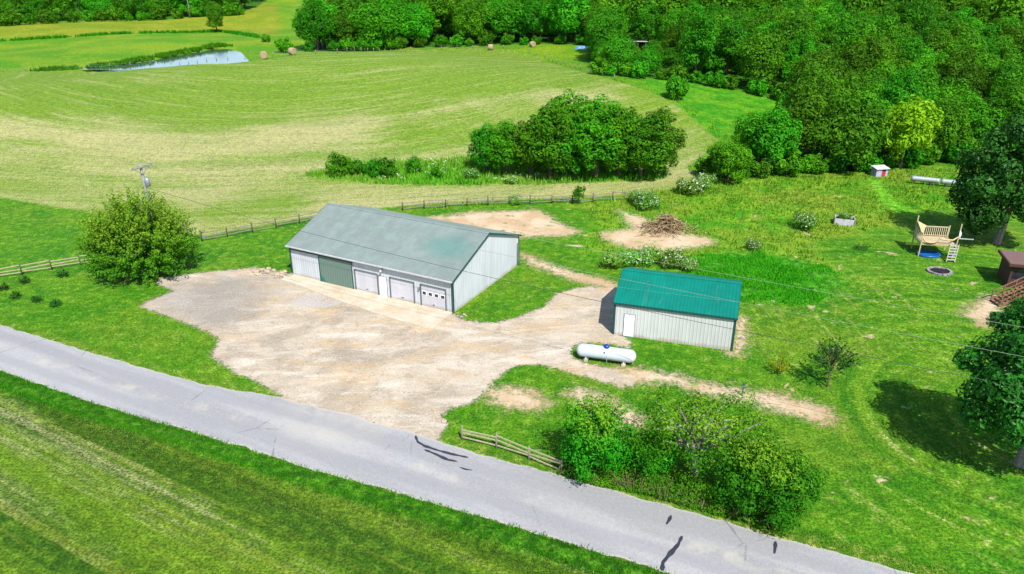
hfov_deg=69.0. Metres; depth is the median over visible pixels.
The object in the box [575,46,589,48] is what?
tarp
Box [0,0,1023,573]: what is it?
ground
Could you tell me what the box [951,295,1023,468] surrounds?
dark tree
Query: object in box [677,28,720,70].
forest tree
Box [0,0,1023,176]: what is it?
forest floor
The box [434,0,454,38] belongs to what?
forest tree
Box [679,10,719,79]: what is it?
forest tree
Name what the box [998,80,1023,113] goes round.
forest tree
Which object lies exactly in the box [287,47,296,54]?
hay bale
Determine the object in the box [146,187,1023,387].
power line
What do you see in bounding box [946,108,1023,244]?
dark maple
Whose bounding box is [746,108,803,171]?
edge tree
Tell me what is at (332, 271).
sliding door
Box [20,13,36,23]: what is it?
forest shrub
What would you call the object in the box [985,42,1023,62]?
forest tree
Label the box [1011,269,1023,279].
window
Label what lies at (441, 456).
tar patch
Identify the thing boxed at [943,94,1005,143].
forest tree
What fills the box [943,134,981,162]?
forest shrub
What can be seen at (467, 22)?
forest tree
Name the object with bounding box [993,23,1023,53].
forest tree
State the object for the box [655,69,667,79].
forest shrub
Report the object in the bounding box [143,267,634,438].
gravel yard
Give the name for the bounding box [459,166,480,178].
flowering bush
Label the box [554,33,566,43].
forest shrub
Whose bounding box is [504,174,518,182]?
flowering bush
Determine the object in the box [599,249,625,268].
flowering bush
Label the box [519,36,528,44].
forest shrub
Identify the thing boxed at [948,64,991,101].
forest tree
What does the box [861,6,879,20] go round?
forest tree
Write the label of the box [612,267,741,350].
metal garage
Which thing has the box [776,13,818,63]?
forest tree
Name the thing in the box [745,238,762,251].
flowering bush
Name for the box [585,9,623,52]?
forest tree
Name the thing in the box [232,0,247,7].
forest tree
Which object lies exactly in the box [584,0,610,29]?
forest tree
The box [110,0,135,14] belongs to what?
forest tree
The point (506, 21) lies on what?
forest tree
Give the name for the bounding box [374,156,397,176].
shrub
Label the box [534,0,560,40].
forest tree
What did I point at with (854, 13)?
forest tree
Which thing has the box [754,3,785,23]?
forest tree
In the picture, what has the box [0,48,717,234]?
hay field
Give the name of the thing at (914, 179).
culvert pipe
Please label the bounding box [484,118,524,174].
grove tree
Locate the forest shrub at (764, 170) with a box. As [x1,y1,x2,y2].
[751,160,772,178]
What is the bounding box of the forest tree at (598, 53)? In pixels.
[596,44,613,65]
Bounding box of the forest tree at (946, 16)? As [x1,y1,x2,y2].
[931,14,971,32]
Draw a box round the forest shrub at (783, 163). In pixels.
[771,149,807,176]
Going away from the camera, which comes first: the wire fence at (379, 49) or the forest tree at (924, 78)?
the forest tree at (924, 78)
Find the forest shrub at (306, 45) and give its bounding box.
[302,41,314,51]
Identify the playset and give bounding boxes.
[910,215,973,262]
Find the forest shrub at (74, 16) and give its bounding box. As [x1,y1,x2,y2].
[62,9,80,22]
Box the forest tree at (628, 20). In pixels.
[613,5,632,34]
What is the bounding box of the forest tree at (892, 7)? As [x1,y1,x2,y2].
[882,1,903,16]
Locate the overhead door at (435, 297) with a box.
[420,284,446,310]
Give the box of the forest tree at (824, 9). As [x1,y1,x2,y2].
[809,0,836,29]
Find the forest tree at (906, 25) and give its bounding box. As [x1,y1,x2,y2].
[892,21,918,46]
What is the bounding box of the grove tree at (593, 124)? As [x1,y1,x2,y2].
[572,93,628,177]
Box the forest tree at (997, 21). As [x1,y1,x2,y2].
[984,16,1023,34]
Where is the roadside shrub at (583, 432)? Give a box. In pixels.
[551,385,639,486]
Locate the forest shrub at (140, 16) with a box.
[136,11,147,20]
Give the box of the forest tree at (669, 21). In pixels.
[657,6,690,46]
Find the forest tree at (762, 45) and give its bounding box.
[736,27,788,83]
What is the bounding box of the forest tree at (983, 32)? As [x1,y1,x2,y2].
[970,24,996,41]
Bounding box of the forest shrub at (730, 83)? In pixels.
[722,74,739,88]
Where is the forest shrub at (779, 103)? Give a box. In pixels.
[775,96,787,108]
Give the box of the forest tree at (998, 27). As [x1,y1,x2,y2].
[983,16,1023,40]
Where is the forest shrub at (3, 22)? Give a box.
[0,15,12,25]
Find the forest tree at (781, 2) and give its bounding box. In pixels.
[776,0,787,8]
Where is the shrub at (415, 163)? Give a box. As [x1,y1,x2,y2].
[403,155,422,173]
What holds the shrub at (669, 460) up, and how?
on the ground at (990, 534)
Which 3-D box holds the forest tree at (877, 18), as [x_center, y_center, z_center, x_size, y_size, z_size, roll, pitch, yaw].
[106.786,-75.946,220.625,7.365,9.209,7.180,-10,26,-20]
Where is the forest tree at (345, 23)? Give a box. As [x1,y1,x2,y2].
[327,12,356,49]
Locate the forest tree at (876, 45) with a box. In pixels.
[852,32,903,65]
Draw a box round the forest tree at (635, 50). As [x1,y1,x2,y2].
[623,45,640,64]
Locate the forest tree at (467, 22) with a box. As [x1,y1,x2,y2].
[452,0,486,38]
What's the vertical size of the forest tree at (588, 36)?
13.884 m
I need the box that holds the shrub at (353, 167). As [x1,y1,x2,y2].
[346,158,366,175]
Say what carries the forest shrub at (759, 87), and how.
on the ground at (990, 534)
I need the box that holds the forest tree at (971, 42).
[943,35,1000,75]
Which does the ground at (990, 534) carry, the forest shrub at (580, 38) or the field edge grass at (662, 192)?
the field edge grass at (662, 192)
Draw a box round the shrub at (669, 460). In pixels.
[625,421,681,478]
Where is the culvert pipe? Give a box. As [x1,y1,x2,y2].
[911,176,961,187]
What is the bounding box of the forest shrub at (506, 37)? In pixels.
[500,33,514,44]
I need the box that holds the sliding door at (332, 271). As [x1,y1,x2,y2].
[318,256,353,288]
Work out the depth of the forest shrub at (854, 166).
115.68 m
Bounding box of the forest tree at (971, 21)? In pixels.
[957,16,984,30]
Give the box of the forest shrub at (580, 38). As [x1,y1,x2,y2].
[575,32,587,44]
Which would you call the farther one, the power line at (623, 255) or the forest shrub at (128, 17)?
the forest shrub at (128, 17)
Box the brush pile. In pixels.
[634,211,701,240]
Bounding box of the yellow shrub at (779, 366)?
[769,348,790,373]
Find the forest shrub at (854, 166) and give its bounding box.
[837,144,869,170]
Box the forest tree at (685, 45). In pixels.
[674,22,701,69]
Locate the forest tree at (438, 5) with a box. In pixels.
[418,0,454,35]
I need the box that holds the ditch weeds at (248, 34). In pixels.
[0,28,260,40]
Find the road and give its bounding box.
[0,325,912,573]
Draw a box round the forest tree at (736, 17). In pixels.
[711,5,746,27]
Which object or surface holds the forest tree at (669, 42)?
on the forest floor
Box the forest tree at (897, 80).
[871,68,926,114]
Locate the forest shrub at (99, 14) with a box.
[92,9,106,21]
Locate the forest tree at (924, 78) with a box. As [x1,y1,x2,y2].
[894,68,940,98]
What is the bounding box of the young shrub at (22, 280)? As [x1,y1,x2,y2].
[18,275,29,283]
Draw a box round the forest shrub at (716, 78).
[704,70,726,87]
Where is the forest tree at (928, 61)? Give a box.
[900,57,932,78]
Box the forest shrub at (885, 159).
[876,152,900,167]
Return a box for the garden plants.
[838,211,851,219]
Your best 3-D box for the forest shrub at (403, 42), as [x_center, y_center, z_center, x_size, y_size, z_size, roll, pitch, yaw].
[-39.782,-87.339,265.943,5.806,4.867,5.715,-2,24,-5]
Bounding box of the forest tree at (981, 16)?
[950,0,990,23]
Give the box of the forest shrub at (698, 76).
[688,70,704,82]
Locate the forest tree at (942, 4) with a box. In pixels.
[915,0,955,23]
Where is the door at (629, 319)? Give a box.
[622,313,635,337]
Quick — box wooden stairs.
[989,277,1023,306]
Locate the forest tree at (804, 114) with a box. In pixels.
[777,76,847,158]
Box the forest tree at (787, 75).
[781,55,810,88]
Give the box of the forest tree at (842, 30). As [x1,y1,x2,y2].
[806,11,857,60]
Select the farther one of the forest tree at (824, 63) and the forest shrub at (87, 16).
the forest shrub at (87, 16)
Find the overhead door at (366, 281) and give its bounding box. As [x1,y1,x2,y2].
[354,269,378,294]
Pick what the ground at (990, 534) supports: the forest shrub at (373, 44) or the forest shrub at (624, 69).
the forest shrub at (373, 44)
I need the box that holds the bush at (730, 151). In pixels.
[706,141,754,182]
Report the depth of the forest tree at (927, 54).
162.65 m
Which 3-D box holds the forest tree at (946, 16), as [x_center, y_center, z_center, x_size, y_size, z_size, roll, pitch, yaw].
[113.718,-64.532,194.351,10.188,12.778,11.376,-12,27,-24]
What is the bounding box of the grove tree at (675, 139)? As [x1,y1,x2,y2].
[641,105,687,175]
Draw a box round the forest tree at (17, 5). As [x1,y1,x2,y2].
[11,0,26,11]
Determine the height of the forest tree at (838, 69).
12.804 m
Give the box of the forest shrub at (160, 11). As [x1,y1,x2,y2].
[149,5,166,19]
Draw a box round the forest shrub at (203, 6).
[197,2,213,15]
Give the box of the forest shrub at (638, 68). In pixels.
[629,60,649,77]
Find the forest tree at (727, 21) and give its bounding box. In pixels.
[710,16,749,75]
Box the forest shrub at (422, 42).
[413,36,427,47]
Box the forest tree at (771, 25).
[753,20,780,53]
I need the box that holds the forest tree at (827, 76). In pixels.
[779,65,850,152]
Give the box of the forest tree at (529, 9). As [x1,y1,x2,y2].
[512,0,552,37]
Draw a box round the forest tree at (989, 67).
[974,54,1023,98]
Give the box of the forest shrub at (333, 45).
[326,40,339,51]
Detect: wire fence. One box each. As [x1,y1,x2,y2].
[2,55,254,70]
[272,45,518,54]
[531,50,614,79]
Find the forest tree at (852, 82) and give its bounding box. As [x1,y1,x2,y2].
[836,77,874,96]
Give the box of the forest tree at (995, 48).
[979,38,1001,60]
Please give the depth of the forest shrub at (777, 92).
161.02 m
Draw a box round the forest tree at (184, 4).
[176,0,203,11]
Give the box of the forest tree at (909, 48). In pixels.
[894,35,933,65]
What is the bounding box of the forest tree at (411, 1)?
[387,0,420,39]
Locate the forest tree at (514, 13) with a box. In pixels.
[502,0,534,39]
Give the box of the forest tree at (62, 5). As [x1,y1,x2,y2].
[47,0,75,20]
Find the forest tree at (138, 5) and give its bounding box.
[120,0,150,14]
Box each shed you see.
[870,165,889,176]
[997,249,1023,287]
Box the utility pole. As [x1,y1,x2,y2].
[131,162,160,262]
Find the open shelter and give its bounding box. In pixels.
[630,41,647,49]
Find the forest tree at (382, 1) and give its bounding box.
[378,0,400,34]
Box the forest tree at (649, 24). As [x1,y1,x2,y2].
[631,4,659,40]
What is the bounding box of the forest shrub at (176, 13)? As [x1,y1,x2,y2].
[171,8,182,18]
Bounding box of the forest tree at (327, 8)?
[291,0,339,48]
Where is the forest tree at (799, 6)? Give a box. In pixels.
[781,4,806,20]
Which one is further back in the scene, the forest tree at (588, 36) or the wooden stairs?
the forest tree at (588, 36)
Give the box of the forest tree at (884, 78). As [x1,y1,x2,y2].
[847,70,896,96]
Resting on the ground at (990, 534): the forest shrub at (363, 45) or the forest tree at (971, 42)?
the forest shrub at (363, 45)
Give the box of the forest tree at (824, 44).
[804,40,838,72]
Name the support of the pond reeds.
on the ground at (990, 534)
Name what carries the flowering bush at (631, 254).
on the ground at (990, 534)
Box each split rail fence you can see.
[0,255,90,275]
[200,211,318,240]
[402,190,652,210]
[461,425,562,469]
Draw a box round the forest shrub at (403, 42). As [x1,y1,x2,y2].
[392,35,408,48]
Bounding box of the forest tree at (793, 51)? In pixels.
[783,33,816,67]
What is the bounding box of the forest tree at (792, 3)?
[783,0,807,12]
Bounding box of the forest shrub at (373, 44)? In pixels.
[367,38,382,50]
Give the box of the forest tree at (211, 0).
[203,0,221,4]
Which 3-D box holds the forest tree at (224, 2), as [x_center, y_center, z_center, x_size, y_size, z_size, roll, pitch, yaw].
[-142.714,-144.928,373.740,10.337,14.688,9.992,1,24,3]
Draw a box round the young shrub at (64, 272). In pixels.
[55,268,68,276]
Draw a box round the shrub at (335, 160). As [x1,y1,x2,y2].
[325,152,350,177]
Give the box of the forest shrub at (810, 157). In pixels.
[800,153,823,173]
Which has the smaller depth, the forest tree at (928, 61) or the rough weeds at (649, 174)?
the rough weeds at (649, 174)
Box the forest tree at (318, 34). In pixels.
[293,0,336,50]
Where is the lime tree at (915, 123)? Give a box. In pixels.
[881,94,944,168]
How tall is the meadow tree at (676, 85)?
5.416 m
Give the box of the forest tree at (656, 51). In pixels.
[641,43,663,72]
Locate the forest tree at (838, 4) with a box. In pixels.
[827,1,845,15]
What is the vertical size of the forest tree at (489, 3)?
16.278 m
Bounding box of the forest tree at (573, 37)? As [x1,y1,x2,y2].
[555,0,591,39]
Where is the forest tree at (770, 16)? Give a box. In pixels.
[759,11,792,26]
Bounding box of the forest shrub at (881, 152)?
[876,146,901,166]
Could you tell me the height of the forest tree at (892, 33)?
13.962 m
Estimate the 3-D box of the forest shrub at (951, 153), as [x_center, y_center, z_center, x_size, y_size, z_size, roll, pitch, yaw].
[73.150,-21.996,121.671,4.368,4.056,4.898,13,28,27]
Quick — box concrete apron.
[276,274,451,328]
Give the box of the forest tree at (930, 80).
[883,63,943,132]
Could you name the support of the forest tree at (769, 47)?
on the forest floor
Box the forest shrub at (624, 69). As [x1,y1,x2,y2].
[617,63,631,76]
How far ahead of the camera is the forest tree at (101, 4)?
354.89 m
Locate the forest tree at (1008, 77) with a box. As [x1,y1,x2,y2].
[981,61,1023,104]
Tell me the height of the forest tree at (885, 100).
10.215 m
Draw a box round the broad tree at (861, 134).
[805,96,891,169]
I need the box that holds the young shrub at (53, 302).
[47,298,62,306]
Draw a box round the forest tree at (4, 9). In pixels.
[0,0,14,16]
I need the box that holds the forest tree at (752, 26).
[735,16,763,36]
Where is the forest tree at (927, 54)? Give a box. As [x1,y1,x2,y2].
[910,45,958,84]
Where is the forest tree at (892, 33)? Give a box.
[867,12,908,52]
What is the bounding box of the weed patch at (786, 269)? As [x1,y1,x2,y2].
[681,249,842,306]
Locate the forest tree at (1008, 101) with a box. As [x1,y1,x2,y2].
[978,83,1023,136]
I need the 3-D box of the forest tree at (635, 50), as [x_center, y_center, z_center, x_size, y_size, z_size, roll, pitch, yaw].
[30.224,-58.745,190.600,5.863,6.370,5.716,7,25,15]
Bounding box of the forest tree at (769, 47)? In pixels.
[748,31,784,75]
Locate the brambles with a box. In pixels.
[557,447,776,530]
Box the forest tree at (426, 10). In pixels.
[398,1,433,37]
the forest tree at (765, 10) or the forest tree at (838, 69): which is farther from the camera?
the forest tree at (765, 10)
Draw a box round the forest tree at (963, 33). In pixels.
[933,20,980,52]
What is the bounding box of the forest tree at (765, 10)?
[747,2,777,25]
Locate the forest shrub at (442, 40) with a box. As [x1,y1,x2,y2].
[433,34,448,46]
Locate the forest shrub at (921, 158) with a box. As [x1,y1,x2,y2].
[902,147,925,167]
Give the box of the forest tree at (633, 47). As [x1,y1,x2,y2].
[620,40,638,62]
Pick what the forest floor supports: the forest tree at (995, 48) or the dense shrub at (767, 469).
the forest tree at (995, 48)
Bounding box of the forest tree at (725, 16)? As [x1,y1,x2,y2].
[707,10,733,65]
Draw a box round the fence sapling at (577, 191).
[572,185,585,203]
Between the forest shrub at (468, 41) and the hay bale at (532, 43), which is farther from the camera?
the forest shrub at (468, 41)
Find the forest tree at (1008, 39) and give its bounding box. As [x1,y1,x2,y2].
[986,33,1017,59]
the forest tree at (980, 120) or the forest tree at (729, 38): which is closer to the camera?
the forest tree at (980, 120)
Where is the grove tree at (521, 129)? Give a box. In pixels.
[499,120,550,173]
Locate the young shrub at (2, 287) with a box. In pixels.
[0,282,9,289]
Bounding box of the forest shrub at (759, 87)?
[747,79,768,95]
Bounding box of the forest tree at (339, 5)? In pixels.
[323,0,365,40]
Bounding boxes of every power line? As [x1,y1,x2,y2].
[145,176,1023,356]
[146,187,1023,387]
[148,163,1020,326]
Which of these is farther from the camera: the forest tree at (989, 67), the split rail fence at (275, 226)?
the forest tree at (989, 67)
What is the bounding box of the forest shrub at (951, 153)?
[945,141,975,163]
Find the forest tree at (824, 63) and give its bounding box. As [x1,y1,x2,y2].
[781,52,836,98]
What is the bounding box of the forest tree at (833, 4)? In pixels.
[823,0,845,14]
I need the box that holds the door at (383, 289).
[378,275,387,296]
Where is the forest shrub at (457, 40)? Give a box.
[449,34,463,46]
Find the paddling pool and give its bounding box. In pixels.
[917,250,940,257]
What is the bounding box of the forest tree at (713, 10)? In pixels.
[705,6,725,12]
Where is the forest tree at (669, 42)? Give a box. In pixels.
[661,22,680,53]
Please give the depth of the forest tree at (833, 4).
226.77 m
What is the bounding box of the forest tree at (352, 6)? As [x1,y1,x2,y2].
[340,0,363,42]
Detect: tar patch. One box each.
[415,436,467,457]
[425,449,456,461]
[660,536,682,570]
[773,541,776,553]
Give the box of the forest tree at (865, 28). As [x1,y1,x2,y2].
[837,15,888,52]
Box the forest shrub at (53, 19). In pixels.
[48,13,60,22]
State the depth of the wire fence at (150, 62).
209.45 m
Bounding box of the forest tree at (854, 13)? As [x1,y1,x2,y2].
[836,7,863,31]
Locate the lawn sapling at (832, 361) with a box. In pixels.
[804,337,859,386]
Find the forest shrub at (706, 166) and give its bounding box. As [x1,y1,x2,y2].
[694,156,720,175]
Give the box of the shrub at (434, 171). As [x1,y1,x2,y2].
[430,166,443,176]
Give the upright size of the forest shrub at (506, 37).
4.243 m
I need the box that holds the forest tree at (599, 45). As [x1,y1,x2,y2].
[591,39,608,60]
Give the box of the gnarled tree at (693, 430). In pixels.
[617,383,786,486]
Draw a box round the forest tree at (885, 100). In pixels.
[865,99,897,149]
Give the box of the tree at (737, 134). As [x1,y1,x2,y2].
[730,112,759,154]
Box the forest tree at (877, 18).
[868,15,882,23]
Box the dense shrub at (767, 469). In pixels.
[703,433,831,536]
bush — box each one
[66,186,206,281]
[260,33,270,41]
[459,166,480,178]
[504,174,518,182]
[508,191,522,204]
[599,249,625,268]
[616,244,645,267]
[625,186,648,200]
[632,188,662,211]
[635,240,666,267]
[657,243,685,269]
[675,173,708,194]
[680,254,699,272]
[690,169,717,189]
[706,141,754,182]
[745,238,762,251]
[788,207,818,230]
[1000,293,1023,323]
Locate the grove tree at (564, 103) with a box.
[547,89,587,169]
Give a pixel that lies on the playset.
(937, 239)
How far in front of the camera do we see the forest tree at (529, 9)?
256.29 m
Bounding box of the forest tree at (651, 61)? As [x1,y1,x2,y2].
[633,44,662,73]
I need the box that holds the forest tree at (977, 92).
[949,84,987,104]
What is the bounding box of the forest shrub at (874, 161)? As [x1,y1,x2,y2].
[854,151,883,172]
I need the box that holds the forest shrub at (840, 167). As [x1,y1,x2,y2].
[823,147,852,172]
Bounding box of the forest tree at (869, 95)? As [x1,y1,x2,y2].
[835,79,886,153]
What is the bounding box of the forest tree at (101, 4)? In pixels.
[81,0,112,19]
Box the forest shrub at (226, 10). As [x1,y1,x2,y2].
[222,3,235,15]
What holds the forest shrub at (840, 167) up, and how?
on the ground at (990, 534)
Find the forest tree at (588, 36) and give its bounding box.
[585,12,614,53]
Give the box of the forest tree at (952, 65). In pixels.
[935,46,982,93]
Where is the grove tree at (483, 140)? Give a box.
[467,122,504,172]
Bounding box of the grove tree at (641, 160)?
[612,113,675,178]
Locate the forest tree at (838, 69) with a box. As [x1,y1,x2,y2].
[788,48,854,86]
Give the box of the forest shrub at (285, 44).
[274,37,293,52]
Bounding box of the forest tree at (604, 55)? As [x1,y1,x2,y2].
[599,44,617,65]
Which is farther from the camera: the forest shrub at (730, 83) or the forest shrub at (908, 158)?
the forest shrub at (730, 83)
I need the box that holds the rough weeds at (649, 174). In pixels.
[305,153,668,186]
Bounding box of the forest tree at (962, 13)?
[948,6,974,27]
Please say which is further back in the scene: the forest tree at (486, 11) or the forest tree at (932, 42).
the forest tree at (486, 11)
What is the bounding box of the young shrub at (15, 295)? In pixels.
[8,290,21,298]
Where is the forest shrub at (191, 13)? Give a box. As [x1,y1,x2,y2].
[186,7,197,16]
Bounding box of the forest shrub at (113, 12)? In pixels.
[105,5,124,20]
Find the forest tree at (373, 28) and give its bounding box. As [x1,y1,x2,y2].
[347,0,397,42]
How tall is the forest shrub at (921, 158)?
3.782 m
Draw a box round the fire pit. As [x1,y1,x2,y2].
[926,266,952,275]
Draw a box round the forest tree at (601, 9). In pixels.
[587,4,621,44]
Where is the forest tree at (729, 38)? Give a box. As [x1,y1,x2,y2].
[712,21,748,74]
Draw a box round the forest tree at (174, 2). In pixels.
[169,0,193,14]
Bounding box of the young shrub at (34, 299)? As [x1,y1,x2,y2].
[30,295,42,302]
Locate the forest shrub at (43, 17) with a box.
[35,8,56,23]
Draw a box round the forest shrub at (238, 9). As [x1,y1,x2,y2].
[228,2,244,14]
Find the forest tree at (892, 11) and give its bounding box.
[879,0,914,36]
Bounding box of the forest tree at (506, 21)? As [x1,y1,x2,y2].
[485,0,528,34]
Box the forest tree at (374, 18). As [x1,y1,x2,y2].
[356,0,385,38]
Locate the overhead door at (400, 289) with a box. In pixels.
[389,277,414,303]
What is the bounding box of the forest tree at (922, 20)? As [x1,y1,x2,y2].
[896,0,941,37]
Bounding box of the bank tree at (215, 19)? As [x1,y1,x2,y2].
[204,0,223,31]
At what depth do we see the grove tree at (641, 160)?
105.73 m
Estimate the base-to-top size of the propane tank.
1.590 m
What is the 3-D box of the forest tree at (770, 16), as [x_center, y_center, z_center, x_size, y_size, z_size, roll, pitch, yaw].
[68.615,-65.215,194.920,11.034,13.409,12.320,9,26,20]
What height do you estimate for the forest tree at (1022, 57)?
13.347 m
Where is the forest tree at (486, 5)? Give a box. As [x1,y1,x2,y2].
[479,0,492,30]
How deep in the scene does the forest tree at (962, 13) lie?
205.73 m
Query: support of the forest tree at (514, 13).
on the forest floor
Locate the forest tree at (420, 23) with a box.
[399,3,434,46]
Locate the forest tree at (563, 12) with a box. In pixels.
[541,0,591,42]
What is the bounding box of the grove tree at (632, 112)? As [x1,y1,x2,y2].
[594,105,643,168]
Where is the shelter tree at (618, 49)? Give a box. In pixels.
[602,34,634,74]
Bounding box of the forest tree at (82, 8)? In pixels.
[76,0,94,11]
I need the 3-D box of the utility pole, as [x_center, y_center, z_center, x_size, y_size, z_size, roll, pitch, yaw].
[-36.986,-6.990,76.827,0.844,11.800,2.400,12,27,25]
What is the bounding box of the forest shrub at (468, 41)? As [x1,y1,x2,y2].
[464,38,474,45]
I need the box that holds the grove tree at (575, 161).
[548,113,604,176]
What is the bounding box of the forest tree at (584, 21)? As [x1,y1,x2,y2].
[580,8,603,34]
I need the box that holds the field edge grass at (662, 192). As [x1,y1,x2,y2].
[427,77,731,208]
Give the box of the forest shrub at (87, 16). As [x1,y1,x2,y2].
[80,10,96,21]
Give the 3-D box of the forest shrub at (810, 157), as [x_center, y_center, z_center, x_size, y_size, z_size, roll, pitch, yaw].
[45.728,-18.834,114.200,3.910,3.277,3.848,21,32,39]
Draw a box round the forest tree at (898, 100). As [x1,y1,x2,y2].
[887,89,950,142]
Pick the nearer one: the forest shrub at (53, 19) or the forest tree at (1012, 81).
the forest tree at (1012, 81)
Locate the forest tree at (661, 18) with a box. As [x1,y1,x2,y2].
[656,8,677,40]
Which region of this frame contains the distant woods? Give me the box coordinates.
[577,0,1023,25]
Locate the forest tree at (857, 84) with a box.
[823,71,875,126]
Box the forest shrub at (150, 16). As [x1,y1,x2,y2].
[146,11,157,19]
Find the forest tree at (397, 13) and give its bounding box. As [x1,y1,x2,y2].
[370,0,416,38]
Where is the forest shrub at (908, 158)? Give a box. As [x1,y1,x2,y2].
[895,142,921,167]
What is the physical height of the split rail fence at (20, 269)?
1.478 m
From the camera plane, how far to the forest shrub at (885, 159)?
117.45 m
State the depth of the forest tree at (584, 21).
245.84 m
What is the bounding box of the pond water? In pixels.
[87,49,248,70]
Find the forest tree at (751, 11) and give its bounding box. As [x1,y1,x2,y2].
[736,9,757,22]
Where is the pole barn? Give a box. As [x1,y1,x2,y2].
[285,203,521,313]
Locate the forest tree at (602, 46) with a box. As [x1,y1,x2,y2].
[595,41,609,56]
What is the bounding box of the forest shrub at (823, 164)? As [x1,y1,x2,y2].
[807,153,830,173]
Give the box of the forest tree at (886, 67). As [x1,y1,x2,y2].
[861,60,899,82]
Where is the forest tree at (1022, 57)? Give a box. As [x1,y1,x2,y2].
[1016,49,1023,81]
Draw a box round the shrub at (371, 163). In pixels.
[362,158,382,178]
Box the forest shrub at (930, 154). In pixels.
[918,143,942,164]
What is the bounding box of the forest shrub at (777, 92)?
[770,84,789,100]
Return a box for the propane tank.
[577,343,635,366]
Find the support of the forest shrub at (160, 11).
on the ground at (990, 534)
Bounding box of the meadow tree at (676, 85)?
[665,73,689,98]
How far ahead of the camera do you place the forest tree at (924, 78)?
148.79 m
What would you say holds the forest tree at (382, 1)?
on the forest floor
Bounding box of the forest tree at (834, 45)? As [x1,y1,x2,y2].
[808,31,840,57]
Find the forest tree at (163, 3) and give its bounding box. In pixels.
[146,0,172,11]
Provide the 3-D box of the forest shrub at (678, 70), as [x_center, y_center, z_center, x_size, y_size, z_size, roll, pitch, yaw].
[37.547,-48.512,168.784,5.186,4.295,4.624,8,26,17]
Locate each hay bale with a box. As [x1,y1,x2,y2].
[260,51,267,58]
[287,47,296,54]
[488,44,493,49]
[529,41,535,46]
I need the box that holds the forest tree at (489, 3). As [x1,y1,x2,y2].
[484,0,517,38]
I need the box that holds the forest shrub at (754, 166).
[743,155,760,176]
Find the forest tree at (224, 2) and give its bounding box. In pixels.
[218,0,237,6]
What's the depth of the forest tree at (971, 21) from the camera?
193.84 m
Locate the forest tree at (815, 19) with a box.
[810,14,834,31]
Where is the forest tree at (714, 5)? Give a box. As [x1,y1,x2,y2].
[703,2,725,11]
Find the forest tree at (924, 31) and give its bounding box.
[912,20,959,48]
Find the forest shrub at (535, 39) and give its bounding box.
[531,35,541,43]
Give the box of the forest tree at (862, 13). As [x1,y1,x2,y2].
[844,9,872,32]
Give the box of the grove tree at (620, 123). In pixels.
[592,105,649,176]
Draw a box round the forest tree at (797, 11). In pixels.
[773,7,817,50]
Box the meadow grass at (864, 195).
[570,163,981,304]
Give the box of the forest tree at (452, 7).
[448,0,484,37]
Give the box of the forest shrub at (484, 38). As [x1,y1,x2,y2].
[478,31,494,45]
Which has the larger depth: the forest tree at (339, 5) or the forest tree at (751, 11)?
the forest tree at (339, 5)
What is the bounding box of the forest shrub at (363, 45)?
[352,38,368,50]
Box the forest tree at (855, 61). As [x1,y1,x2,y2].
[834,42,876,81]
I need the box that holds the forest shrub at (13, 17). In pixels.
[1,9,22,24]
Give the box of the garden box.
[833,214,855,226]
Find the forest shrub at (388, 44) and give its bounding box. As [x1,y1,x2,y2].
[383,35,399,49]
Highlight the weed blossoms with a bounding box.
[324,158,634,179]
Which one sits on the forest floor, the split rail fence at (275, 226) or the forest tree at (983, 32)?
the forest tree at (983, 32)
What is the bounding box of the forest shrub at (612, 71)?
[604,65,616,75]
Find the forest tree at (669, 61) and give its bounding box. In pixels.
[660,47,684,68]
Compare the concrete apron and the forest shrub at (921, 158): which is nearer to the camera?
the concrete apron
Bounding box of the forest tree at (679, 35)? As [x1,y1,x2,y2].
[675,11,707,48]
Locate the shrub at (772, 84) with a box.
[765,79,778,91]
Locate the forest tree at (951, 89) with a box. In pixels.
[924,76,975,138]
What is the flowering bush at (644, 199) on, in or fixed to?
on the ground at (990, 534)
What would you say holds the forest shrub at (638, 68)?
on the ground at (990, 534)
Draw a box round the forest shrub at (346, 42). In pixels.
[338,38,354,50]
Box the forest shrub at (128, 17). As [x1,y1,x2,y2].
[121,11,132,20]
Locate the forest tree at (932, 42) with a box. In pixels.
[922,28,958,59]
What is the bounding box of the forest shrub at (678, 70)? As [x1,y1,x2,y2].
[666,63,688,80]
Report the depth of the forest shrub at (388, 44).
260.86 m
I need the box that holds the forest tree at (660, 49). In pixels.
[651,40,664,70]
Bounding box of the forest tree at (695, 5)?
[680,1,707,15]
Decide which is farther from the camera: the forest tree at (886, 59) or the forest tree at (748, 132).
the forest tree at (886, 59)
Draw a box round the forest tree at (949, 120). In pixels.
[923,95,973,155]
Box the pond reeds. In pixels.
[30,42,232,71]
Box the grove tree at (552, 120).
[519,99,577,178]
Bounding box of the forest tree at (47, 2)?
[20,0,56,11]
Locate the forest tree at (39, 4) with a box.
[20,0,46,21]
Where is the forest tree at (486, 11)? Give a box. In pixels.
[471,1,504,38]
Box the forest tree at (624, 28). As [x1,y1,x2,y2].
[613,11,626,37]
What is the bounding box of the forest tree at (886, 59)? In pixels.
[874,51,913,73]
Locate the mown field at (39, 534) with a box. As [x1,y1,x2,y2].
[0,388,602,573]
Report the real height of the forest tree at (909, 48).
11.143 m
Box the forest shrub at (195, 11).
[192,6,203,16]
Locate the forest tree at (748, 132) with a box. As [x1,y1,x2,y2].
[732,105,794,163]

